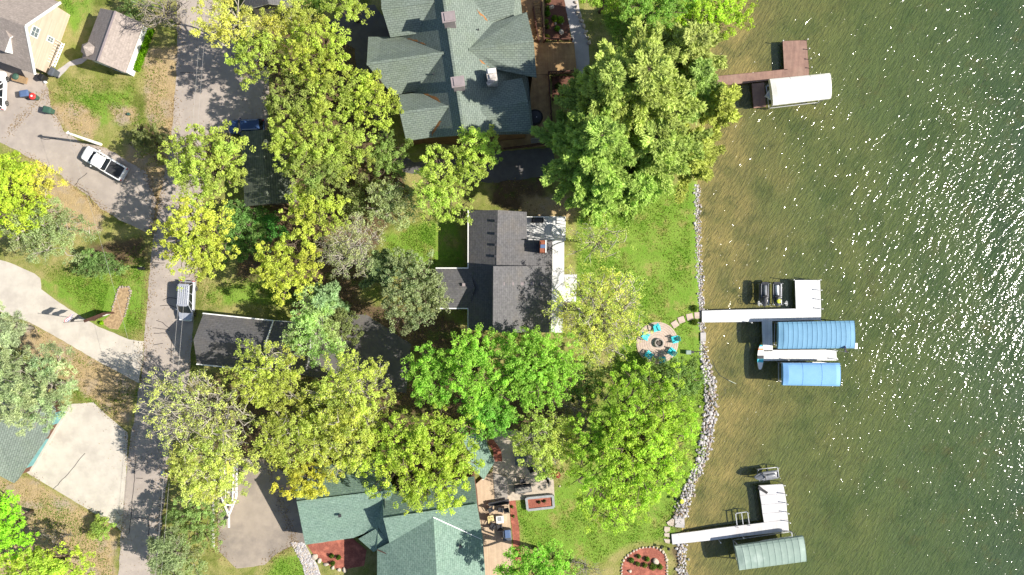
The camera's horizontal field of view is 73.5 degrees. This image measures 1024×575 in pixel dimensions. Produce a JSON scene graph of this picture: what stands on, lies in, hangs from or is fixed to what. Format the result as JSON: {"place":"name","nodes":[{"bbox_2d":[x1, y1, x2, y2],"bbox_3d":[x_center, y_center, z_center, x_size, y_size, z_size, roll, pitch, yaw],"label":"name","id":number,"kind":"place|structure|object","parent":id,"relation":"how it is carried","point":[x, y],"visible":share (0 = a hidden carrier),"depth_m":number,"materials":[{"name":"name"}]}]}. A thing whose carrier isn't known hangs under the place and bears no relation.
{"place":"outdoors","nodes":[
{"label":"outdoors","id":0,"kind":"place"},
{"bbox_2d":[0,0,69,74],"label":"beige house","id":1,"kind":"structure","parent":0,"point":[31,32],"depth_m":82.98,"materials":[{"name":"brown"}]},
{"bbox_2d":[0,260,143,382],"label":"driveway","id":2,"kind":"structure","parent":0,"point":[28,297],"depth_m":86.98,"materials":[{"name":"concrete"}]},
{"bbox_2d":[27,402,127,528],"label":"driveway","id":3,"kind":"structure","parent":0,"point":[94,478],"depth_m":86.98,"materials":[{"name":"concrete"}]},
{"bbox_2d":[0,62,156,234],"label":"driveway","id":4,"kind":"structure","parent":0,"point":[126,202],"depth_m":86.98,"materials":[{"name":"concrete"}]},
{"bbox_2d":[81,146,129,181],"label":"pickup truck","id":5,"kind":"object","parent":4,"relation":"on","point":[105,163],"visible":1,"depth_m":85.83,"materials":[{"name":"white paint"}]},
{"bbox_2d":[118,0,268,574],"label":"road","id":6,"kind":"structure","parent":0,"point":[220,79],"depth_m":86.99,"materials":[{"name":"asphalt"}]},
{"bbox_2d":[176,280,197,320],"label":"minivan","id":7,"kind":"object","parent":6,"relation":"on","point":[187,312],"visible":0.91,"depth_m":85.65,"materials":[{"name":"grey paint"}]},
{"bbox_2d":[217,457,304,567],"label":"driveway","id":8,"kind":"structure","parent":0,"point":[255,533],"depth_m":86.98,"materials":[{"name":"beige concrete"}]},
{"bbox_2d":[297,314,410,392],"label":"driveway","id":9,"kind":"structure","parent":0,"point":[376,339],"depth_m":86.98,"materials":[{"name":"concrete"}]},
{"bbox_2d":[320,300,364,350],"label":"shrub","id":10,"kind":"object","parent":9,"relation":"on","point":[339,315],"visible":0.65,"depth_m":83.65,"materials":[{"name":"green plant"}]},
{"bbox_2d":[0,0,712,574],"bbox_3d":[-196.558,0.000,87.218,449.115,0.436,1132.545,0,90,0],"label":"ground","id":11,"kind":"structure","parent":0,"point":[450,244],"depth_m":87.00,"materials":[{"name":"green plant"}]},
{"bbox_2d":[0,299,34,357],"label":"pine tree","id":12,"kind":"object","parent":11,"relation":"on","point":[8,332],"visible":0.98,"depth_m":78.63,"materials":[{"name":"plant"}]},
{"bbox_2d":[0,489,39,560],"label":"deciduous tree","id":13,"kind":"object","parent":11,"relation":"on","point":[13,519],"visible":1,"depth_m":79.84,"materials":[{"name":"green plant"}]},
{"bbox_2d":[0,150,52,239],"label":"deciduous tree","id":14,"kind":"object","parent":11,"relation":"on","point":[19,190],"visible":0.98,"depth_m":77.91,"materials":[{"name":"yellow plant"}]},
{"bbox_2d":[0,374,69,482],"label":"garage","id":15,"kind":"structure","parent":11,"relation":"on","point":[20,455],"depth_m":83.66,"materials":[{"name":"green"}]},
{"bbox_2d":[0,340,78,436],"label":"pine tree","id":16,"kind":"object","parent":11,"relation":"on","point":[21,402],"visible":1,"depth_m":77.18,"materials":[{"name":"green plant"}]},
{"bbox_2d":[0,541,95,574],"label":"deciduous tree","id":17,"kind":"object","parent":11,"relation":"on","point":[54,565],"visible":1,"depth_m":79.64,"materials":[{"name":"green plant"}]},
{"bbox_2d":[0,196,100,265],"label":"deciduous tree","id":18,"kind":"object","parent":11,"relation":"on","point":[56,231],"visible":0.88,"depth_m":78.83,"materials":[{"name":"green plant"}]},
{"bbox_2d":[71,247,129,279],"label":"shrub","id":19,"kind":"object","parent":11,"relation":"on","point":[89,261],"visible":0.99,"depth_m":84.82,"materials":[{"name":"green plant"}]},
{"bbox_2d":[81,8,147,75],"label":"brown garage","id":20,"kind":"structure","parent":11,"relation":"on","point":[115,40],"depth_m":83.62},
{"bbox_2d":[2,0,298,574],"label":"leaf litter","id":21,"kind":"object","parent":11,"relation":"on","point":[154,304],"visible":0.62,"depth_m":86.96,"materials":[{"name":"plant"}]},
{"bbox_2d":[131,123,174,171],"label":"shrub","id":22,"kind":"object","parent":11,"relation":"on","point":[140,140],"visible":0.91,"depth_m":84.50,"materials":[{"name":"green plant"}]},
{"bbox_2d":[130,0,188,31],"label":"deciduous tree","id":23,"kind":"object","parent":11,"relation":"on","point":[169,14],"visible":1,"depth_m":80.59,"materials":[{"name":"grey plant"}]},
{"bbox_2d":[145,520,190,574],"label":"deciduous tree","id":24,"kind":"object","parent":11,"relation":"on","point":[157,546],"visible":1,"depth_m":79.89,"materials":[{"name":"green plant"}]},
{"bbox_2d":[147,544,208,574],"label":"deciduous tree","id":25,"kind":"object","parent":11,"relation":"on","point":[190,552],"visible":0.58,"depth_m":82.10,"materials":[{"name":"green plant"}]},
{"bbox_2d":[146,195,240,291],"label":"deciduous tree","id":26,"kind":"object","parent":11,"relation":"on","point":[206,232],"visible":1,"depth_m":76.73,"materials":[{"name":"yellow plant"}]},
{"bbox_2d":[163,483,226,553],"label":"deciduous tree","id":27,"kind":"object","parent":11,"relation":"on","point":[193,516],"visible":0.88,"depth_m":82.16,"materials":[{"name":"green plant"}]},
{"bbox_2d":[133,367,259,460],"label":"deciduous tree","id":28,"kind":"object","parent":11,"relation":"on","point":[207,409],"visible":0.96,"depth_m":77.77,"materials":[{"name":"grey plant"}]},
{"bbox_2d":[157,119,255,216],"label":"deciduous tree","id":29,"kind":"object","parent":11,"relation":"on","point":[227,169],"visible":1,"depth_m":76.54,"materials":[{"name":"green plant"}]},
{"bbox_2d":[161,419,264,511],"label":"deciduous tree","id":30,"kind":"object","parent":11,"relation":"on","point":[213,462],"visible":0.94,"depth_m":77.48,"materials":[{"name":"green plant"}]},
{"bbox_2d":[189,0,259,47],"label":"deciduous tree","id":31,"kind":"object","parent":11,"relation":"on","point":[232,28],"visible":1,"depth_m":76.45,"materials":[{"name":"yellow plant"}]},
{"bbox_2d":[214,199,271,263],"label":"shrub","id":32,"kind":"object","parent":11,"relation":"on","point":[238,217],"visible":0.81,"depth_m":84.06,"materials":[{"name":"green plant"}]},
{"bbox_2d":[194,313,310,371],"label":"grey garage","id":33,"kind":"structure","parent":11,"relation":"on","point":[216,337],"depth_m":83.12,"materials":[{"name":"grey"}]},
{"bbox_2d":[224,21,289,90],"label":"deciduous tree","id":34,"kind":"object","parent":11,"relation":"on","point":[245,56],"visible":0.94,"depth_m":77.89,"materials":[{"name":"green plant"}]},
{"bbox_2d":[219,338,305,409],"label":"deciduous tree","id":35,"kind":"object","parent":11,"relation":"on","point":[271,373],"visible":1,"depth_m":78.32,"materials":[{"name":"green plant"}]},
{"bbox_2d":[241,129,296,206],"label":"green shed","id":36,"kind":"structure","parent":11,"relation":"on","point":[266,183],"depth_m":83.08,"materials":[{"name":"green"}]},
{"bbox_2d":[249,231,324,306],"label":"deciduous tree","id":37,"kind":"object","parent":11,"relation":"on","point":[300,267],"visible":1,"depth_m":78.34,"materials":[{"name":"yellow plant"}]},
{"bbox_2d":[251,402,329,474],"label":"deciduous tree","id":38,"kind":"object","parent":11,"relation":"on","point":[281,436],"visible":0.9,"depth_m":78.17,"materials":[{"name":"green plant"}]},
{"bbox_2d":[256,0,325,54],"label":"deciduous tree","id":39,"kind":"object","parent":11,"relation":"on","point":[278,23],"visible":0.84,"depth_m":78.45,"materials":[{"name":"green plant"}]},
{"bbox_2d":[262,68,328,133],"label":"deciduous tree","id":40,"kind":"object","parent":11,"relation":"on","point":[289,85],"visible":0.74,"depth_m":78.39,"materials":[{"name":"green plant"}]},
{"bbox_2d":[262,106,348,173],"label":"deciduous tree","id":41,"kind":"object","parent":11,"relation":"on","point":[297,136],"visible":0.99,"depth_m":77.48,"materials":[{"name":"green plant"}]},
{"bbox_2d":[269,448,343,500],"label":"deciduous tree","id":42,"kind":"object","parent":11,"relation":"on","point":[306,484],"visible":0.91,"depth_m":79.04,"materials":[{"name":"yellow plant"}]},
{"bbox_2d":[280,284,348,368],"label":"deciduous tree","id":43,"kind":"object","parent":11,"relation":"on","point":[307,322],"visible":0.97,"depth_m":79.70,"materials":[{"name":"green plant"}]},
{"bbox_2d":[278,180,350,239],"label":"deciduous tree","id":44,"kind":"object","parent":11,"relation":"on","point":[304,199],"visible":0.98,"depth_m":78.41,"materials":[{"name":"yellow plant"}]},
{"bbox_2d":[282,14,351,86],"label":"deciduous tree","id":45,"kind":"object","parent":11,"relation":"on","point":[317,46],"visible":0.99,"depth_m":76.94,"materials":[{"name":"green plant"}]},
{"bbox_2d":[281,148,357,198],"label":"deciduous tree","id":46,"kind":"object","parent":11,"relation":"on","point":[319,171],"visible":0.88,"depth_m":77.65,"materials":[{"name":"green plant"}]},
{"bbox_2d":[307,280,351,320],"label":"fir tree","id":47,"kind":"object","parent":11,"relation":"on","point":[329,292],"visible":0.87,"depth_m":82.26,"materials":[{"name":"green plant"}]},
{"bbox_2d":[297,62,365,124],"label":"deciduous tree","id":48,"kind":"object","parent":11,"relation":"on","point":[342,100],"visible":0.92,"depth_m":77.61,"materials":[{"name":"green plant"}]},
{"bbox_2d":[307,538,366,568],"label":"planting bed","id":49,"kind":"object","parent":11,"relation":"on","point":[351,552],"visible":0.86,"depth_m":86.97,"materials":[{"name":"soil"}]},
{"bbox_2d":[296,404,383,483],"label":"deciduous tree","id":50,"kind":"object","parent":11,"relation":"on","point":[342,437],"visible":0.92,"depth_m":77.34,"materials":[{"name":"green plant"}]},
{"bbox_2d":[315,112,376,181],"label":"deciduous tree","id":51,"kind":"object","parent":11,"relation":"on","point":[341,145],"visible":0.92,"depth_m":77.67,"materials":[{"name":"green plant"}]},
{"bbox_2d":[320,0,374,24],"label":"deciduous tree","id":52,"kind":"object","parent":11,"relation":"on","point":[349,7],"visible":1,"depth_m":78.67,"materials":[{"name":"green plant"}]},
{"bbox_2d":[301,348,396,439],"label":"deciduous tree","id":53,"kind":"object","parent":11,"relation":"on","point":[350,394],"visible":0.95,"depth_m":77.42,"materials":[{"name":"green plant"}]},
{"bbox_2d":[313,210,386,279],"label":"deciduous tree","id":54,"kind":"object","parent":11,"relation":"on","point":[355,249],"visible":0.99,"depth_m":79.24,"materials":[{"name":"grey plant"}]},
{"bbox_2d":[339,168,386,217],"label":"deciduous tree","id":55,"kind":"object","parent":11,"relation":"on","point":[360,193],"visible":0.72,"depth_m":82.22,"materials":[{"name":"green plant"}]},
{"bbox_2d":[341,67,403,132],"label":"deciduous tree","id":56,"kind":"object","parent":11,"relation":"on","point":[377,108],"visible":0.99,"depth_m":77.69,"materials":[{"name":"green plant"}]},
{"bbox_2d":[358,248,396,288],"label":"fir tree","id":57,"kind":"object","parent":11,"relation":"on","point":[379,266],"visible":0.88,"depth_m":81.73,"materials":[{"name":"green plant"}]},
{"bbox_2d":[359,129,413,182],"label":"deciduous tree","id":58,"kind":"object","parent":11,"relation":"on","point":[382,158],"visible":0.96,"depth_m":79.99,"materials":[{"name":"green plant"}]},
{"bbox_2d":[362,175,422,230],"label":"deciduous tree","id":59,"kind":"object","parent":11,"relation":"on","point":[393,206],"visible":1,"depth_m":79.99,"materials":[{"name":"green plant"}]},
{"bbox_2d":[293,433,493,574],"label":"teal roofed house","id":60,"kind":"structure","parent":11,"relation":"on","point":[427,541],"depth_m":81.56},
{"bbox_2d":[86,2,721,573],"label":"undergrowth","id":61,"kind":"object","parent":11,"relation":"on","point":[424,324],"visible":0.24,"depth_m":86.76,"materials":[{"name":"green plant"}]},
{"bbox_2d":[380,246,453,335],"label":"deciduous tree","id":62,"kind":"object","parent":11,"relation":"on","point":[414,289],"visible":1,"depth_m":78.90,"materials":[{"name":"green plant"}]},
{"bbox_2d":[349,403,485,515],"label":"deciduous tree","id":63,"kind":"object","parent":11,"relation":"on","point":[425,455],"visible":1,"depth_m":76.53,"materials":[{"name":"green plant"}]},
{"bbox_2d":[400,341,459,409],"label":"deciduous tree","id":64,"kind":"object","parent":11,"relation":"on","point":[429,371],"visible":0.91,"depth_m":78.96,"materials":[{"name":"green plant"}]},
{"bbox_2d":[411,142,481,231],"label":"deciduous tree","id":65,"kind":"object","parent":11,"relation":"on","point":[429,192],"visible":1,"depth_m":77.53,"materials":[{"name":"green plant"}]},
{"bbox_2d":[367,0,536,145],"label":"green roofed house","id":66,"kind":"structure","parent":11,"relation":"on","point":[450,67],"depth_m":79.66,"materials":[{"name":"green"}]},
{"bbox_2d":[434,322,503,414],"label":"deciduous tree","id":67,"kind":"object","parent":11,"relation":"on","point":[468,366],"visible":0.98,"depth_m":77.54,"materials":[{"name":"green plant"}]},
{"bbox_2d":[448,124,502,181],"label":"deciduous tree","id":68,"kind":"object","parent":11,"relation":"on","point":[477,158],"visible":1,"depth_m":77.64,"materials":[{"name":"green plant"}]},
{"bbox_2d":[453,388,523,440],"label":"deciduous tree","id":69,"kind":"object","parent":11,"relation":"on","point":[491,413],"visible":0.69,"depth_m":79.11,"materials":[{"name":"green plant"}]},
{"bbox_2d":[476,472,512,574],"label":"beige deck","id":70,"kind":"structure","parent":11,"relation":"on","point":[492,487],"depth_m":86.55,"materials":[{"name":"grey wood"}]},
{"bbox_2d":[485,325,585,417],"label":"deciduous tree","id":71,"kind":"object","parent":11,"relation":"on","point":[527,372],"visible":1,"depth_m":77.01,"materials":[{"name":"green plant"}]},
{"bbox_2d":[493,538,579,574],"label":"deciduous tree","id":72,"kind":"object","parent":11,"relation":"on","point":[527,567],"visible":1,"depth_m":77.08,"materials":[{"name":"green plant"}]},
{"bbox_2d":[507,408,580,481],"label":"deciduous tree","id":73,"kind":"object","parent":11,"relation":"on","point":[552,441],"visible":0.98,"depth_m":78.34,"materials":[{"name":"green plant"}]},
{"bbox_2d":[527,216,576,332],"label":"white deck","id":74,"kind":"structure","parent":11,"relation":"on","point":[539,231],"depth_m":86.45,"materials":[{"name":"wood"}]},
{"bbox_2d":[545,0,570,39],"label":"planting bed","id":75,"kind":"object","parent":11,"relation":"on","point":[559,9],"visible":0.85,"depth_m":86.95,"materials":[{"name":"soil"}]},
{"bbox_2d":[558,350,608,417],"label":"deciduous tree","id":76,"kind":"object","parent":11,"relation":"on","point":[590,386],"visible":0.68,"depth_m":81.23,"materials":[{"name":"green plant"}]},
{"bbox_2d":[530,105,636,205],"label":"deciduous tree","id":77,"kind":"object","parent":11,"relation":"on","point":[599,148],"visible":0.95,"depth_m":73.05,"materials":[{"name":"green plant"}]},
{"bbox_2d":[553,58,633,122],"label":"deciduous tree","id":78,"kind":"object","parent":11,"relation":"on","point":[598,85],"visible":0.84,"depth_m":71.00,"materials":[{"name":"green plant"}]},
{"bbox_2d":[564,174,623,227],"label":"deciduous tree","id":79,"kind":"object","parent":11,"relation":"on","point":[593,206],"visible":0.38,"depth_m":78.72,"materials":[{"name":"green plant"}]},
{"bbox_2d":[542,263,652,369],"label":"deciduous tree","id":80,"kind":"object","parent":11,"relation":"on","point":[595,315],"visible":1,"depth_m":78.28,"materials":[{"name":"green plant"}]},
{"bbox_2d":[564,210,636,267],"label":"deciduous tree","id":81,"kind":"object","parent":11,"relation":"on","point":[597,240],"visible":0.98,"depth_m":80.16,"materials":[{"name":"green plant"}]},
{"bbox_2d":[564,359,702,535],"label":"deciduous tree","id":82,"kind":"object","parent":11,"relation":"on","point":[628,442],"visible":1,"depth_m":76.59,"materials":[{"name":"green plant"}]},
{"bbox_2d":[608,164,674,226],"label":"deciduous tree","id":83,"kind":"object","parent":11,"relation":"on","point":[647,190],"visible":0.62,"depth_m":79.02,"materials":[{"name":"green plant"}]},
{"bbox_2d":[577,15,707,159],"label":"deciduous tree","id":84,"kind":"object","parent":11,"relation":"on","point":[654,88],"visible":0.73,"depth_m":73.09,"materials":[{"name":"green plant"}]},
{"bbox_2d":[622,547,666,574],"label":"planting bed","id":85,"kind":"object","parent":11,"relation":"on","point":[650,553],"visible":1,"depth_m":86.97,"materials":[{"name":"soil"}]},
{"bbox_2d":[636,322,677,363],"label":"stone patio","id":86,"kind":"structure","parent":11,"relation":"on","point":[666,333],"depth_m":86.93,"materials":[{"name":"stone"}]},
{"bbox_2d":[618,0,700,28],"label":"deciduous tree","id":87,"kind":"object","parent":11,"relation":"on","point":[646,11],"visible":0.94,"depth_m":77.66,"materials":[{"name":"green plant"}]},
{"bbox_2d":[616,106,712,211],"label":"deciduous tree","id":88,"kind":"object","parent":11,"relation":"on","point":[666,163],"visible":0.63,"depth_m":76.77,"materials":[{"name":"green plant"}]},
{"bbox_2d":[631,355,704,401],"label":"deciduous tree","id":89,"kind":"object","parent":11,"relation":"on","point":[689,383],"visible":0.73,"depth_m":83.60,"materials":[{"name":"green plant"}]},
{"bbox_2d":[645,4,728,94],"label":"deciduous tree","id":90,"kind":"object","parent":11,"relation":"on","point":[693,40],"visible":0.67,"depth_m":77.19,"materials":[{"name":"green plant"}]},
{"bbox_2d":[676,184,716,574],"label":"shore rubble","id":91,"kind":"object","parent":11,"relation":"on","point":[701,330],"visible":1,"depth_m":87.03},
{"bbox_2d":[669,56,724,125],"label":"deciduous tree","id":92,"kind":"object","parent":11,"relation":"on","point":[702,71],"visible":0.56,"depth_m":78.81,"materials":[{"name":"green plant"}]},
{"bbox_2d":[673,120,726,204],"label":"deciduous tree","id":93,"kind":"object","parent":11,"relation":"on","point":[699,169],"visible":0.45,"depth_m":81.53,"materials":[{"name":"green plant"}]},
{"bbox_2d":[674,0,758,39],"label":"deciduous tree","id":94,"kind":"object","parent":11,"relation":"on","point":[726,18],"visible":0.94,"depth_m":77.61,"materials":[{"name":"green plant"}]},
{"bbox_2d":[694,81,742,130],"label":"deciduous tree","id":95,"kind":"object","parent":11,"relation":"on","point":[725,99],"visible":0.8,"depth_m":81.21,"materials":[{"name":"green plant"}]},
{"bbox_2d":[325,5,553,182],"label":"driveway","id":96,"kind":"structure","parent":0,"point":[519,164],"depth_m":86.98,"materials":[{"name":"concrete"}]},
{"bbox_2d":[436,210,552,332],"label":"dark roofed house","id":97,"kind":"structure","parent":0,"point":[502,282],"depth_m":82.73,"materials":[{"name":"grey"}]},
{"bbox_2d":[493,428,553,500],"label":"patio","id":98,"kind":"structure","parent":0,"point":[510,470],"depth_m":86.98,"materials":[{"name":"concrete"}]},
{"bbox_2d":[499,0,576,149],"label":"timber deck","id":99,"kind":"structure","parent":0,"point":[554,56],"depth_m":86.10,"materials":[{"name":"wood"}]},
{"bbox_2d":[564,0,588,72],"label":"path","id":100,"kind":"structure","parent":0,"point":[580,40],"depth_m":86.98,"materials":[{"name":"grey concrete"}]},
{"bbox_2d":[682,0,1023,574],"bbox_3d":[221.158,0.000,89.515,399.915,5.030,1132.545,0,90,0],"label":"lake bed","id":101,"kind":"object","parent":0,"point":[880,193],"visible":0.96,"depth_m":88.59,"materials":[{"name":"liquid"}]},
{"label":"water","id":102,"kind":"structure","parent":0,"visible":0},
{"bbox_2d":[671,481,790,543],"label":"dock","id":103,"kind":"object","parent":102,"relation":"in","point":[774,504],"visible":1,"depth_m":86.70,"materials":[{"name":"wood"}]},
{"bbox_2d":[716,39,811,108],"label":"dock","id":104,"kind":"object","parent":102,"relation":"in","point":[795,58],"visible":0.86,"depth_m":86.82,"materials":[{"name":"brown wood"}]},
{"bbox_2d":[731,529,806,569],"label":"boat lift canopy","id":105,"kind":"object","parent":102,"relation":"in","point":[775,552],"visible":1,"depth_m":84.43,"materials":[{"name":"green fabric"}]},
{"bbox_2d":[701,279,837,360],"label":"dock","id":106,"kind":"object","parent":102,"relation":"in","point":[808,299],"visible":0.98,"depth_m":86.70,"materials":[{"name":"wood"}]},
{"bbox_2d":[765,73,831,109],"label":"boat lift canopy","id":107,"kind":"object","parent":102,"relation":"in","point":[798,89],"visible":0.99,"depth_m":84.34,"materials":[{"name":"white fabric"}]},
{"bbox_2d":[776,361,840,385],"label":"boat lift canopy","id":108,"kind":"object","parent":102,"relation":"in","point":[824,373],"visible":0.98,"depth_m":84.41,"materials":[{"name":"fabric"}]},
{"bbox_2d":[772,321,854,348],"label":"boat lift canopy","id":109,"kind":"object","parent":102,"relation":"in","point":[815,334],"visible":1,"depth_m":84.18,"materials":[{"name":"blue fabric"}]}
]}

